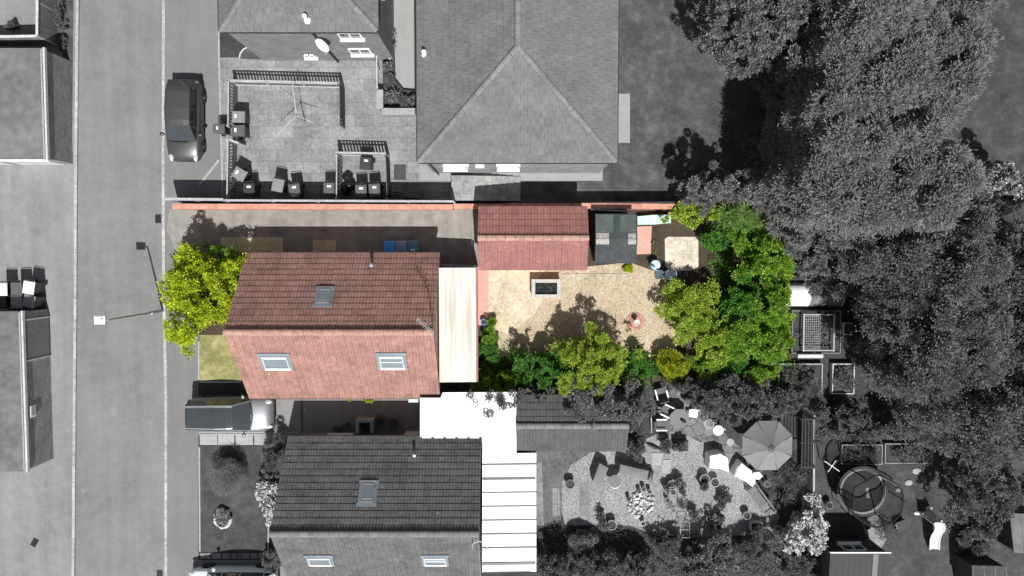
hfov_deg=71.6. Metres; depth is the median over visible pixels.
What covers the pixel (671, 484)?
plant pot
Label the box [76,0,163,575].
road
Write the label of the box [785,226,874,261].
leafy tree
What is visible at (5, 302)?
wheelie bin
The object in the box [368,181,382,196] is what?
wheelie bin
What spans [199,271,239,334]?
front bed
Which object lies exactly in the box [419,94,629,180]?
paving
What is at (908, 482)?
flat stone
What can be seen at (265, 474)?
flowering shrub
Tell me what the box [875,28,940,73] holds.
conifer tree
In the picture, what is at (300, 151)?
yard
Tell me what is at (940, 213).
conifer tree
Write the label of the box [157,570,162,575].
drain grate
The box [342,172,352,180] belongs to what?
rubbish sack
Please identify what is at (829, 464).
washing post
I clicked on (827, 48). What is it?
conifer tree
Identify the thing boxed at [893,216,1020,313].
leafy tree
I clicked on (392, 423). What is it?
plant pot
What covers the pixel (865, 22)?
conifer tree
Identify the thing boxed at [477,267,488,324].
pink path
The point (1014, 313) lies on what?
leafy tree
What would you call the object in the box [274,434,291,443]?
paving slab
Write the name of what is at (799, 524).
flowering shrub
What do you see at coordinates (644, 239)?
pink path
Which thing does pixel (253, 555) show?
paving slab
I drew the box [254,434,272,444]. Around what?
paving slab
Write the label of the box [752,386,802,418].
hedge shrub
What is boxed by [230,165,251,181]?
wheelie bin
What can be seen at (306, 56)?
window
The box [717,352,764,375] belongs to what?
garden shrub
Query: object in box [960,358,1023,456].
leafy tree
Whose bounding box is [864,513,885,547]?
patio
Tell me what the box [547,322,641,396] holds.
garden shrub
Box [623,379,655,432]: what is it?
hedge shrub
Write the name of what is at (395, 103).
plant bed
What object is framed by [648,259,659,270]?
metal chair
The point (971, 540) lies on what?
hedge shrub
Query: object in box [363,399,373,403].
weed
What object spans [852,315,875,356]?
hedge shrub
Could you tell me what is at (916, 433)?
leafy tree
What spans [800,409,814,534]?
trellis fence
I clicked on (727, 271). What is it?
garden shrub
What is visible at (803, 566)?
hedge shrub
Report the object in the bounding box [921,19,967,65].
conifer tree
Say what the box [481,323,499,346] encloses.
garden shrub
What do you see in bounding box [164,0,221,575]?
pavement
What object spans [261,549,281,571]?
garden shrub
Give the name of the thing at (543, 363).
garden shrub
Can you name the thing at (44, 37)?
panel fence
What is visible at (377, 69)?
handrail
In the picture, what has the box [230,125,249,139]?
wheelie bin
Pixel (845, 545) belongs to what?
window
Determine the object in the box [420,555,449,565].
roof window
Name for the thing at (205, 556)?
paving slab
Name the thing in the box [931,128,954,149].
conifer tree
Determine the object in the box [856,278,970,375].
leafy tree
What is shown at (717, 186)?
leafy tree
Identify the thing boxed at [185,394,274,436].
sport utility car
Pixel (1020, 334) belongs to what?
leafy tree
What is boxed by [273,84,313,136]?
rotary dryer
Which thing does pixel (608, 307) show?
gravel
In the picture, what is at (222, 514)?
flowering shrub
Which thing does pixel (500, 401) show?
ivy
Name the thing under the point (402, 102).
plant
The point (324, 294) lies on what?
roof window
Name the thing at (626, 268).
garden shrub
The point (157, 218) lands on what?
drain grate
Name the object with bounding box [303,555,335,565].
roof window
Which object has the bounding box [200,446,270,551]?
neighbour lawn
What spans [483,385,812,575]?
neighbour soil
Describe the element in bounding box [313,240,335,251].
paving slab
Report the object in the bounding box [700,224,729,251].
garden shrub
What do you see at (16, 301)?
wheelie bin
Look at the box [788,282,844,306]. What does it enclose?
poly tunnel
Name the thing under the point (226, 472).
clipped dome
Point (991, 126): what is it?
lawn
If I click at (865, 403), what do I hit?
ground cover
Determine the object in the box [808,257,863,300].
leafy tree
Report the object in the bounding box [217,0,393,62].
block of flats
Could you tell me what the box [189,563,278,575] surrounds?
parked car
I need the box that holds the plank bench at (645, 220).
[637,215,670,224]
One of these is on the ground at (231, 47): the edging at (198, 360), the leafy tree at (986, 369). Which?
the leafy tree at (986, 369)
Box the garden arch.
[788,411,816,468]
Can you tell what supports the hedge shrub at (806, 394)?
on the ground at (231, 47)
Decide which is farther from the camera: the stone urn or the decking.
the decking
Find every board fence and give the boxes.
[163,198,223,202]
[224,199,456,203]
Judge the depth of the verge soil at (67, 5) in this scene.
36.41 m
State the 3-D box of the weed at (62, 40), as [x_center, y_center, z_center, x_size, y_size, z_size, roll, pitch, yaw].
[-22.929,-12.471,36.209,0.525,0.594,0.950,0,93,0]
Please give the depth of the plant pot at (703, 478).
37.14 m
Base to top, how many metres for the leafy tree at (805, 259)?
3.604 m
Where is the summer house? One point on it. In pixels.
(853, 557)
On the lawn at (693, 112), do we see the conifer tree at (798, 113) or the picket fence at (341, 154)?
the conifer tree at (798, 113)
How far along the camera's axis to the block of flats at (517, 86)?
30.55 m
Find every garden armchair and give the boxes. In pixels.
[654,417,666,430]
[655,387,668,403]
[657,403,674,418]
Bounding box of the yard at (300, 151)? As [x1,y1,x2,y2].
[220,58,450,199]
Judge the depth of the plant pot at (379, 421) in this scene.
36.90 m
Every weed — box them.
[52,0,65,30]
[57,34,67,51]
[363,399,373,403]
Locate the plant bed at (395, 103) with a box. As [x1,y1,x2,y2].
[383,33,415,107]
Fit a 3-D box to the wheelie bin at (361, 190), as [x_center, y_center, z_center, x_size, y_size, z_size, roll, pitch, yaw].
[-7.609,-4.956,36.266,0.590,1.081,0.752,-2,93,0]
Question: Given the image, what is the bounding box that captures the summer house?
[814,539,890,575]
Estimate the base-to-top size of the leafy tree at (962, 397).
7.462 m
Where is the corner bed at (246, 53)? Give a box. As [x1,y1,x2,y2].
[240,48,261,59]
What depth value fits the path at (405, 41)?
36.44 m
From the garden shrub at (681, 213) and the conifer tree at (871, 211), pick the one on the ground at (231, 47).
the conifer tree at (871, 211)
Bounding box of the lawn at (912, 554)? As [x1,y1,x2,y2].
[795,443,1023,575]
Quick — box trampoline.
[829,462,904,527]
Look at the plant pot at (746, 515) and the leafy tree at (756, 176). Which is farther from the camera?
the plant pot at (746, 515)
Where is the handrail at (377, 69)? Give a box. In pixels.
[376,56,379,89]
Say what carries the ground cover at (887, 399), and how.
on the ground at (231, 47)
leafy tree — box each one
[676,160,756,217]
[692,0,821,95]
[736,170,767,205]
[774,0,818,50]
[781,234,840,289]
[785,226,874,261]
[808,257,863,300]
[814,229,886,262]
[832,227,951,312]
[836,261,918,331]
[853,306,976,406]
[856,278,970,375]
[862,349,959,415]
[881,385,970,451]
[885,236,1007,323]
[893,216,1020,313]
[902,376,1023,477]
[907,368,1000,424]
[908,289,1022,382]
[916,328,1015,407]
[926,187,1002,266]
[939,460,1023,541]
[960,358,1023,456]
[962,235,1012,314]
[981,216,1023,284]
[984,302,1023,366]
[997,281,1023,371]
[998,447,1017,456]
[999,230,1023,315]
[1001,359,1023,388]
[1005,340,1023,384]
[1008,242,1023,343]
[1008,305,1023,361]
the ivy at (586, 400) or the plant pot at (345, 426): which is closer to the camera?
the ivy at (586, 400)
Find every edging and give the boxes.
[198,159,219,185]
[198,341,199,379]
[198,447,200,551]
[199,381,240,382]
[199,432,298,432]
[218,31,223,197]
[267,472,269,550]
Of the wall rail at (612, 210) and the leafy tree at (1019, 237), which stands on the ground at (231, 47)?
the leafy tree at (1019, 237)
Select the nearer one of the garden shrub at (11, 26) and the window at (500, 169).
the window at (500, 169)
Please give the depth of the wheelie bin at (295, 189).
35.75 m
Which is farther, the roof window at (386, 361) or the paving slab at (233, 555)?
the paving slab at (233, 555)
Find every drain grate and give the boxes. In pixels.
[30,538,38,546]
[155,214,160,222]
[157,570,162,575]
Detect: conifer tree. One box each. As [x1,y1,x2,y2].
[740,82,865,165]
[741,146,857,213]
[743,114,861,170]
[746,24,872,106]
[747,170,863,241]
[760,52,878,134]
[764,0,900,85]
[767,0,864,50]
[769,87,893,132]
[780,29,910,97]
[780,176,901,249]
[781,153,876,187]
[809,0,924,25]
[848,116,906,173]
[856,164,901,193]
[856,168,928,240]
[858,53,923,117]
[859,0,933,54]
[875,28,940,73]
[876,44,953,115]
[876,105,902,121]
[883,183,971,238]
[886,109,951,171]
[890,146,949,192]
[895,89,948,121]
[908,0,956,39]
[914,87,972,139]
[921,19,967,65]
[923,133,992,200]
[926,52,991,111]
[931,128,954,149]
[935,0,954,9]
[935,0,971,31]
[940,0,1009,22]
[946,17,1004,70]
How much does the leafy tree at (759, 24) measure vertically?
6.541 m
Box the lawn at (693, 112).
[455,0,775,202]
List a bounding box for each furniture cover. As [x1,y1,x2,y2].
[591,458,608,484]
[615,459,648,479]
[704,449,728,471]
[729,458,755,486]
[751,468,762,479]
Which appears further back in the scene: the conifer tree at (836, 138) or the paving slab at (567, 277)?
the paving slab at (567, 277)
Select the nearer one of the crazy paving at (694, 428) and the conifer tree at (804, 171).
the conifer tree at (804, 171)
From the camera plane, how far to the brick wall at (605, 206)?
35.70 m
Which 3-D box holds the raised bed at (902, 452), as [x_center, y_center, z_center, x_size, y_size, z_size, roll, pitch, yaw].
[20.778,8.631,37.068,2.486,0.763,1.200,0,93,0]
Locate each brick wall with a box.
[172,203,675,210]
[376,90,415,116]
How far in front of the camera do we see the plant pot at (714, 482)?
37.16 m
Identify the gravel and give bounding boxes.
[483,263,680,366]
[562,434,779,537]
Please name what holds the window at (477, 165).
in the block of flats at (517, 86)
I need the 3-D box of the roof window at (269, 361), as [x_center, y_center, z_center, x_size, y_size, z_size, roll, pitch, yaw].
[-11.110,3.482,33.419,1.500,0.762,0.930,0,93,0]
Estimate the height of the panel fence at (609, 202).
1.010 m
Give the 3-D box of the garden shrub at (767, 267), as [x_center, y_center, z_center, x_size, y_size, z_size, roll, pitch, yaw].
[12.454,-1.339,35.471,3.305,3.017,3.131,0,93,0]
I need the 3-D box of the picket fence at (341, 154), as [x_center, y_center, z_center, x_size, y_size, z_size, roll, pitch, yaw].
[-7.571,-6.782,36.115,2.522,1.210,0.092,1,93,0]
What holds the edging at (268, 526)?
on the neighbour lawn at (246, 530)
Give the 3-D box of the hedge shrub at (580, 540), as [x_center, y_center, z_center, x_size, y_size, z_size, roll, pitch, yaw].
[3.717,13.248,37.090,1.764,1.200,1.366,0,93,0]
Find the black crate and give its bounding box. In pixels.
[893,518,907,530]
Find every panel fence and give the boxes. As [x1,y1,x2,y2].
[0,0,56,45]
[521,202,675,203]
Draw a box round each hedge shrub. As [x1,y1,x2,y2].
[515,382,560,401]
[535,551,605,575]
[568,528,598,554]
[591,547,659,575]
[621,543,647,559]
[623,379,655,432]
[624,426,646,462]
[646,526,683,557]
[660,376,714,394]
[676,534,737,575]
[689,372,740,422]
[726,374,788,427]
[730,527,781,569]
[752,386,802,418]
[778,554,821,575]
[781,372,824,410]
[813,400,872,449]
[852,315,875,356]
[858,409,926,444]
[877,525,904,543]
[956,526,993,557]
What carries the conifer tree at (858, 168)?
on the lawn at (693, 112)
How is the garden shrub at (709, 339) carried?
on the garden soil at (660, 233)
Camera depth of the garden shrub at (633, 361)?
36.34 m
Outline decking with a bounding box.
[815,511,867,538]
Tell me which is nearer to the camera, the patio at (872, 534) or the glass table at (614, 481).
the glass table at (614, 481)
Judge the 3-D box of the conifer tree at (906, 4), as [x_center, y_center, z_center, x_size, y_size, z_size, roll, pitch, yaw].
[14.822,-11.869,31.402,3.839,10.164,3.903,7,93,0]
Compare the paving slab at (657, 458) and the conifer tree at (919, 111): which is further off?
the paving slab at (657, 458)
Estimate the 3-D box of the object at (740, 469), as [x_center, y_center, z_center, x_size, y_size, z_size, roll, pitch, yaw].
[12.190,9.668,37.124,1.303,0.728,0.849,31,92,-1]
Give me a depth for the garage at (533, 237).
34.40 m
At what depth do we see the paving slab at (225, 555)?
37.67 m
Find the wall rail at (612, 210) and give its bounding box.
[591,208,631,211]
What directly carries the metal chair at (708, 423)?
on the crazy paving at (694, 428)
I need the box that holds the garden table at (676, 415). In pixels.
[670,409,688,427]
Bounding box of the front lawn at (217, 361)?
[199,335,241,379]
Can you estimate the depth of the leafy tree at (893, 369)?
31.88 m
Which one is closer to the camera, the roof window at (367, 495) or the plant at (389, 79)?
the roof window at (367, 495)
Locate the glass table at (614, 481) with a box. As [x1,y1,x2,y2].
[608,473,621,487]
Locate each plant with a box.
[385,72,395,85]
[397,94,408,106]
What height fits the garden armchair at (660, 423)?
0.950 m
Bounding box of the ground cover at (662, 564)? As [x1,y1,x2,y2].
[536,522,815,575]
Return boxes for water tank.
[408,399,418,401]
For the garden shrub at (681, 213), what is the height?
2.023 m
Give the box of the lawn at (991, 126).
[955,0,1023,175]
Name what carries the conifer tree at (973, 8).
on the ground at (231, 47)
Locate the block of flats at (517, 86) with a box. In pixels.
[415,0,618,174]
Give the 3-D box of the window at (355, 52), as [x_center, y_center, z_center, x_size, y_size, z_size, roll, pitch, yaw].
[-7.408,-11.531,34.778,1.150,1.018,0.200,0,93,0]
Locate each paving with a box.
[419,94,629,180]
[451,175,520,200]
[536,452,590,524]
[656,386,762,472]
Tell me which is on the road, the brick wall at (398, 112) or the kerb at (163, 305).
the kerb at (163, 305)
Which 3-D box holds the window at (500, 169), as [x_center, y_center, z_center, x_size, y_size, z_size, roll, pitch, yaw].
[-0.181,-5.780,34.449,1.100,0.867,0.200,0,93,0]
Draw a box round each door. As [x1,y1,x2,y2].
[0,162,15,164]
[10,161,65,164]
[404,431,419,434]
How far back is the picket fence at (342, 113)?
35.87 m
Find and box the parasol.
[742,421,792,469]
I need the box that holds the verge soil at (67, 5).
[43,0,72,114]
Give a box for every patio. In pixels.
[485,270,542,332]
[665,237,697,270]
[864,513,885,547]
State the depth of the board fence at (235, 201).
35.48 m
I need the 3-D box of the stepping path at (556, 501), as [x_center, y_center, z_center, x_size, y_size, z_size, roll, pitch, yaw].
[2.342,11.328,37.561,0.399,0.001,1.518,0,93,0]
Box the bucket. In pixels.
[824,500,832,508]
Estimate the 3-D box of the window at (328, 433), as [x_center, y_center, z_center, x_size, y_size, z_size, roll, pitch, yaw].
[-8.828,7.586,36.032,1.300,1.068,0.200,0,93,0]
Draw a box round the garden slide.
[914,506,945,549]
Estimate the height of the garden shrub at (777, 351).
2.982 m
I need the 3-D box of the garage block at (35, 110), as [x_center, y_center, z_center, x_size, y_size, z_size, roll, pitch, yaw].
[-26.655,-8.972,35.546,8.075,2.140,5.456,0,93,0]
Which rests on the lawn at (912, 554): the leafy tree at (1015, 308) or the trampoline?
the trampoline
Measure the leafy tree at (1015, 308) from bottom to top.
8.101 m
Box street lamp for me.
[94,309,163,323]
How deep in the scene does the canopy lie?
34.90 m
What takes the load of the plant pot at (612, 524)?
on the gravel at (689, 467)
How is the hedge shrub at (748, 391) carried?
on the neighbour soil at (791, 424)
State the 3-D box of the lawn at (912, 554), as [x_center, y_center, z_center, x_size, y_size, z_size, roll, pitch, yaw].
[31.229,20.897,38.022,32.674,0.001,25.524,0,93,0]
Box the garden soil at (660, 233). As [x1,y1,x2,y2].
[478,209,794,384]
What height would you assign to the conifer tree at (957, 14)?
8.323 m
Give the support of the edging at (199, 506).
on the ground at (231, 47)
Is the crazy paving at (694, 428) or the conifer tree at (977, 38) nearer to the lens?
the conifer tree at (977, 38)
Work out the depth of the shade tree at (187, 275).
34.27 m
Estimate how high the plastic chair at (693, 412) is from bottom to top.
0.869 m
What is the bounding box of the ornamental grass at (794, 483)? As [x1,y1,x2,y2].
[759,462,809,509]
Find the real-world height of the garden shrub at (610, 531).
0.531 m
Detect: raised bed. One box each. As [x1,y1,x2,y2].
[776,363,822,393]
[829,363,857,393]
[840,444,882,465]
[882,442,932,463]
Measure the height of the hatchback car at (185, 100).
1.490 m
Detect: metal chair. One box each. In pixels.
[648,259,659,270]
[664,270,676,279]
[681,396,691,405]
[703,418,713,428]
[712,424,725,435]
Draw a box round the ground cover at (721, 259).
[701,206,798,387]
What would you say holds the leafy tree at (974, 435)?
on the ground at (231, 47)
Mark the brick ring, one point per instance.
(634, 315)
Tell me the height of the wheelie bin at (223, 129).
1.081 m
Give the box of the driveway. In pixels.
[166,209,477,267]
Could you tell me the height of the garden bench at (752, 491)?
0.885 m
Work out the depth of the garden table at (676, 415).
36.64 m
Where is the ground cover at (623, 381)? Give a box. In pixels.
[478,341,793,390]
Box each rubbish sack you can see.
[341,187,350,195]
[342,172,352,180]
[344,179,355,190]
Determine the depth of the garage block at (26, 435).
35.34 m
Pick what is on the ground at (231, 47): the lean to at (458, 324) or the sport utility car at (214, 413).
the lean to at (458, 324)
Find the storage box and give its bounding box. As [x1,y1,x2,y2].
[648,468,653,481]
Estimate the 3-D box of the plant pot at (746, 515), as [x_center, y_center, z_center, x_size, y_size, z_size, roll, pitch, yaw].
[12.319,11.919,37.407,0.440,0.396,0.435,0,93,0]
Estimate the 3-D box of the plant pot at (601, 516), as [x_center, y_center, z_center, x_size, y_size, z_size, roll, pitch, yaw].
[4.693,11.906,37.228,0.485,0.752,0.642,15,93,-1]
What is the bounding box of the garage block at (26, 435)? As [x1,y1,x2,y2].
[0,309,52,471]
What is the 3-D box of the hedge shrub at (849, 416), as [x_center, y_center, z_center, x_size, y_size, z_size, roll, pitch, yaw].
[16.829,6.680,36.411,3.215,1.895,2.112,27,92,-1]
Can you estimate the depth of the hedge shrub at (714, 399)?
35.50 m
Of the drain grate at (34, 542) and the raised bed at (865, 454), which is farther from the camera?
the drain grate at (34, 542)
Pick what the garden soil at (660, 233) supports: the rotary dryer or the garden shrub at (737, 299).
the garden shrub at (737, 299)
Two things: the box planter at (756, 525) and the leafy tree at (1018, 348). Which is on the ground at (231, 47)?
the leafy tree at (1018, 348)
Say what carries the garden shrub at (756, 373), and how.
on the garden soil at (660, 233)
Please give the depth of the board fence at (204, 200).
35.20 m
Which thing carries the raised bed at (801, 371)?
on the ground at (231, 47)
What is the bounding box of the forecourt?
[0,0,75,575]
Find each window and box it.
[257,353,293,370]
[303,54,317,59]
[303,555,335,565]
[312,286,334,306]
[328,433,352,434]
[337,34,364,41]
[348,48,373,56]
[356,480,378,505]
[375,353,407,369]
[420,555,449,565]
[443,164,468,166]
[443,167,467,171]
[476,164,483,167]
[496,164,519,166]
[497,167,519,171]
[837,541,867,550]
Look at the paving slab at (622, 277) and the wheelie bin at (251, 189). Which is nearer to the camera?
the wheelie bin at (251, 189)
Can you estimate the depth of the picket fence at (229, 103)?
35.71 m
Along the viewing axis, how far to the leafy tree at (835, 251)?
32.53 m
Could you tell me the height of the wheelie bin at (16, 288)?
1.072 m
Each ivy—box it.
[466,388,534,418]
[564,376,642,429]
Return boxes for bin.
[0,281,10,295]
[0,296,10,310]
[10,280,24,294]
[10,295,23,309]
[22,279,47,294]
[22,294,45,309]
[213,124,229,135]
[230,111,249,124]
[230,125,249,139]
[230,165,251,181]
[243,181,260,195]
[271,176,289,192]
[288,181,304,196]
[323,180,338,194]
[355,182,368,197]
[360,155,375,169]
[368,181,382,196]
[384,241,395,251]
[396,241,407,251]
[407,241,420,251]
[841,322,854,334]
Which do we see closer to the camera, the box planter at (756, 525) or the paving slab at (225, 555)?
the box planter at (756, 525)
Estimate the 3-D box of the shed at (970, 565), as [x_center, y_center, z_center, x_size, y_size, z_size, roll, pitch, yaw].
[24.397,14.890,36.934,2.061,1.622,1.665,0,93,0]
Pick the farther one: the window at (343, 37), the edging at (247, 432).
the edging at (247, 432)
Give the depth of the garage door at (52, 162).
36.10 m
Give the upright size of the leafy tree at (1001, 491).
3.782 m
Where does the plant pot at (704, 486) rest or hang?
on the gravel at (689, 467)
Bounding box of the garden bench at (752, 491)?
[745,484,776,516]
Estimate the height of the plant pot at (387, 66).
0.911 m
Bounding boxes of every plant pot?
[333,425,342,432]
[340,423,350,431]
[374,413,384,425]
[381,61,392,72]
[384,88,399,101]
[388,418,397,430]
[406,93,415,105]
[481,319,488,324]
[487,317,497,326]
[565,479,574,488]
[597,512,605,522]
[598,520,610,532]
[607,519,616,529]
[658,438,674,451]
[663,484,671,494]
[667,480,674,487]
[673,478,686,488]
[678,486,686,496]
[687,509,699,521]
[699,474,709,483]
[699,482,709,490]
[710,477,719,486]
[716,513,725,521]
[742,510,750,519]
[763,480,770,486]
[772,525,782,535]
[861,520,871,529]
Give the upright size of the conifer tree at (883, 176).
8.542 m
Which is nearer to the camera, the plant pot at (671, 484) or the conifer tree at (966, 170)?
the conifer tree at (966, 170)
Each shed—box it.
[593,214,637,262]
[954,553,1007,575]
[987,504,1023,552]
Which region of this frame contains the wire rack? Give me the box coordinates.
[677,518,689,537]
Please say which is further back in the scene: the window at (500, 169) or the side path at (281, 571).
the side path at (281, 571)
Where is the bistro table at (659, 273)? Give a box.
[655,269,663,278]
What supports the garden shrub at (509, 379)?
on the garden soil at (660, 233)
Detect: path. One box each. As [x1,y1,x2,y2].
[198,396,419,435]
[198,560,285,575]
[394,0,415,90]
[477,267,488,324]
[537,463,543,524]
[553,488,559,515]
[580,483,589,519]
[637,226,651,253]
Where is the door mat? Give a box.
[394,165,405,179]
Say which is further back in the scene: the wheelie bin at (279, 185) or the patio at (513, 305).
the patio at (513, 305)
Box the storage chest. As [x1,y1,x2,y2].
[402,187,422,198]
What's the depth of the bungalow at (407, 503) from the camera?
33.85 m
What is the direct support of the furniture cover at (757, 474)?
on the crazy paving at (694, 428)
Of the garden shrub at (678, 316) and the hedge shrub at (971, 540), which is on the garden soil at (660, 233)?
the garden shrub at (678, 316)
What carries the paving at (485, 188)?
on the lawn at (693, 112)
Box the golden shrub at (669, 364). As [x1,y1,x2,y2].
[656,346,690,381]
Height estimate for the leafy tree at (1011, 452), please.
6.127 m
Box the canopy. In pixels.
[420,388,516,453]
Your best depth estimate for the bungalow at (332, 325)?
33.53 m
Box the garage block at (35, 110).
[0,47,72,164]
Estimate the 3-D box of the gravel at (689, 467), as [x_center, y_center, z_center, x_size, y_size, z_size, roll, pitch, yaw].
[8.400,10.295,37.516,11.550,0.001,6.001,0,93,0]
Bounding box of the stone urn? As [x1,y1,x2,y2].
[633,319,639,325]
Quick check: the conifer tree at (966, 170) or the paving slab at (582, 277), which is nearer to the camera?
the conifer tree at (966, 170)
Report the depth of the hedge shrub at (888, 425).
35.99 m
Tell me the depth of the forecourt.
37.09 m
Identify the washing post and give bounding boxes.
[819,457,838,471]
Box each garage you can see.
[478,206,588,269]
[517,390,628,451]
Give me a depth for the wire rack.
37.06 m
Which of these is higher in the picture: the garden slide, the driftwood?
the driftwood
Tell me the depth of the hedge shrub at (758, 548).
36.70 m
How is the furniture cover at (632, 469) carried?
on the gravel at (689, 467)
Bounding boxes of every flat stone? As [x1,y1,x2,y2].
[905,480,912,485]
[912,468,920,473]
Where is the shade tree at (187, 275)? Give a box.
[156,242,252,359]
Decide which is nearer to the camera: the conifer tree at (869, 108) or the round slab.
the conifer tree at (869, 108)
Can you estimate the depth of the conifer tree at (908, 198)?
28.57 m
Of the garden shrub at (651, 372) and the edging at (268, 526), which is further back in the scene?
the edging at (268, 526)
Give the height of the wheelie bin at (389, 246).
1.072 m
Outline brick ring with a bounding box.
[626,312,644,330]
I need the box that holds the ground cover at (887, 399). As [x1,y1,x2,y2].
[850,220,1023,449]
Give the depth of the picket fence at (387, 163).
36.01 m
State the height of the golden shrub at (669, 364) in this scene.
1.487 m
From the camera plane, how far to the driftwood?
37.26 m
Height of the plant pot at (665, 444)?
0.870 m
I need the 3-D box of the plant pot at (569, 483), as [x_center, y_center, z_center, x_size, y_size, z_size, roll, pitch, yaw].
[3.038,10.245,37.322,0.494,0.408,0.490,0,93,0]
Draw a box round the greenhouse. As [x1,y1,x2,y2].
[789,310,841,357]
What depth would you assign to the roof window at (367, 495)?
33.62 m
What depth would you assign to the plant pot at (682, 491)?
37.00 m
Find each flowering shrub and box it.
[213,507,228,525]
[255,476,277,526]
[260,467,278,478]
[780,492,829,555]
[963,158,1023,218]
[989,175,1023,210]
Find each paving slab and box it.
[200,434,217,444]
[200,553,210,558]
[212,553,220,558]
[218,434,234,444]
[221,237,282,252]
[222,553,229,558]
[231,553,236,558]
[235,434,252,444]
[238,553,248,558]
[251,553,256,558]
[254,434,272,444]
[259,553,266,558]
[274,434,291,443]
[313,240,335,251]
[561,274,574,280]
[576,274,588,280]
[590,274,602,280]
[603,274,615,280]
[617,274,627,280]
[652,453,662,464]
[661,460,670,472]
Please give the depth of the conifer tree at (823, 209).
29.93 m
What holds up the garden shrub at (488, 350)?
on the garden soil at (660, 233)
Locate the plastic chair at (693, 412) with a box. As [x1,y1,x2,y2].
[687,407,700,417]
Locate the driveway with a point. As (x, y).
(451, 237)
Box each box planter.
[672,439,688,452]
[707,521,721,531]
[749,520,763,533]
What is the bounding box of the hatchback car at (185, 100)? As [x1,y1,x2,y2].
[160,79,206,161]
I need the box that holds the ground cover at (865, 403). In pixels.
[704,393,879,444]
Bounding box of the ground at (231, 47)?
[75,33,1023,575]
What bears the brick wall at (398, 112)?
on the yard at (300, 151)
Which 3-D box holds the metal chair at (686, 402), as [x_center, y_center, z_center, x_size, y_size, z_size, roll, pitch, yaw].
[9.126,5.900,36.845,0.462,0.957,0.502,-5,93,0]
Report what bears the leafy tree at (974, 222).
on the ground at (231, 47)
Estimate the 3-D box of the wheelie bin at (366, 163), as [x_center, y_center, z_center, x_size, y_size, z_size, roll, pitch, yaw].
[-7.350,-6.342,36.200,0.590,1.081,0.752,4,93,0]
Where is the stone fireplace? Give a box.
[355,416,375,432]
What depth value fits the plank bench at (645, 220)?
36.50 m
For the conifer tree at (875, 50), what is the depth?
28.52 m
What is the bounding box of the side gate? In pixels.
[439,264,477,267]
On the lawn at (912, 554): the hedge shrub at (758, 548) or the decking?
the decking
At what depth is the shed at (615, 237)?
34.92 m
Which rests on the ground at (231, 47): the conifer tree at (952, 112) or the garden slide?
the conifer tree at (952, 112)
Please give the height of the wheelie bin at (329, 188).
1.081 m
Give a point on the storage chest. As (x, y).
(411, 193)
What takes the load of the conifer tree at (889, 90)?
on the lawn at (693, 112)
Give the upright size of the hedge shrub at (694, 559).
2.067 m
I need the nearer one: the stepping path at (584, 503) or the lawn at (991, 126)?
the lawn at (991, 126)
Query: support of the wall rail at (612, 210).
attached to the brick wall at (605, 206)
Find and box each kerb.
[71,0,79,575]
[162,0,166,575]
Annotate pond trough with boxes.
[531,279,560,297]
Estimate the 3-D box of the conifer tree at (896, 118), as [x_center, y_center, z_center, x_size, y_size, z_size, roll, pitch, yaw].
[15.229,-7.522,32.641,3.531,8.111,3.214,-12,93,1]
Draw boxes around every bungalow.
[223,252,442,398]
[268,431,486,575]
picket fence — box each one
[225,140,236,198]
[226,80,237,128]
[227,79,340,88]
[335,151,389,157]
[335,155,342,199]
[338,83,344,128]
[384,155,390,199]
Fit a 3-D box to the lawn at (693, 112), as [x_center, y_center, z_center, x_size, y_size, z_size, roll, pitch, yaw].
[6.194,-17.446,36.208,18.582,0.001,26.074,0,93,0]
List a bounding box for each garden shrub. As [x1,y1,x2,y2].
[3,20,20,31]
[198,239,218,253]
[206,244,245,267]
[260,430,286,472]
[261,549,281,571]
[469,367,530,391]
[478,340,498,372]
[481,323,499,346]
[490,350,513,368]
[512,349,563,391]
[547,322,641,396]
[585,528,615,540]
[622,263,632,273]
[623,345,651,371]
[635,359,661,378]
[653,275,721,346]
[660,200,723,229]
[666,497,686,513]
[679,353,720,379]
[688,314,743,367]
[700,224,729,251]
[715,201,779,239]
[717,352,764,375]
[717,493,732,511]
[718,312,773,365]
[719,269,765,322]
[721,254,749,280]
[725,221,770,262]
[729,233,796,289]
[738,359,782,386]
[744,279,795,329]
[748,322,796,365]
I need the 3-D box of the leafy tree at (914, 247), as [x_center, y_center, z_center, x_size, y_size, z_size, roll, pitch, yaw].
[17.134,-1.607,32.882,4.856,8.195,4.692,28,92,-1]
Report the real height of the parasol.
2.830 m
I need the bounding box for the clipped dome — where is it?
[206,457,246,496]
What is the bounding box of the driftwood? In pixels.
[647,444,670,453]
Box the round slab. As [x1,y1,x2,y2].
[726,438,733,445]
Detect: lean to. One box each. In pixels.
[439,268,477,381]
[482,452,536,571]
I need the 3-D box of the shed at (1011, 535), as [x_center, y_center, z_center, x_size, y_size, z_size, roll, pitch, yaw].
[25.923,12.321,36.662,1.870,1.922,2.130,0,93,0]

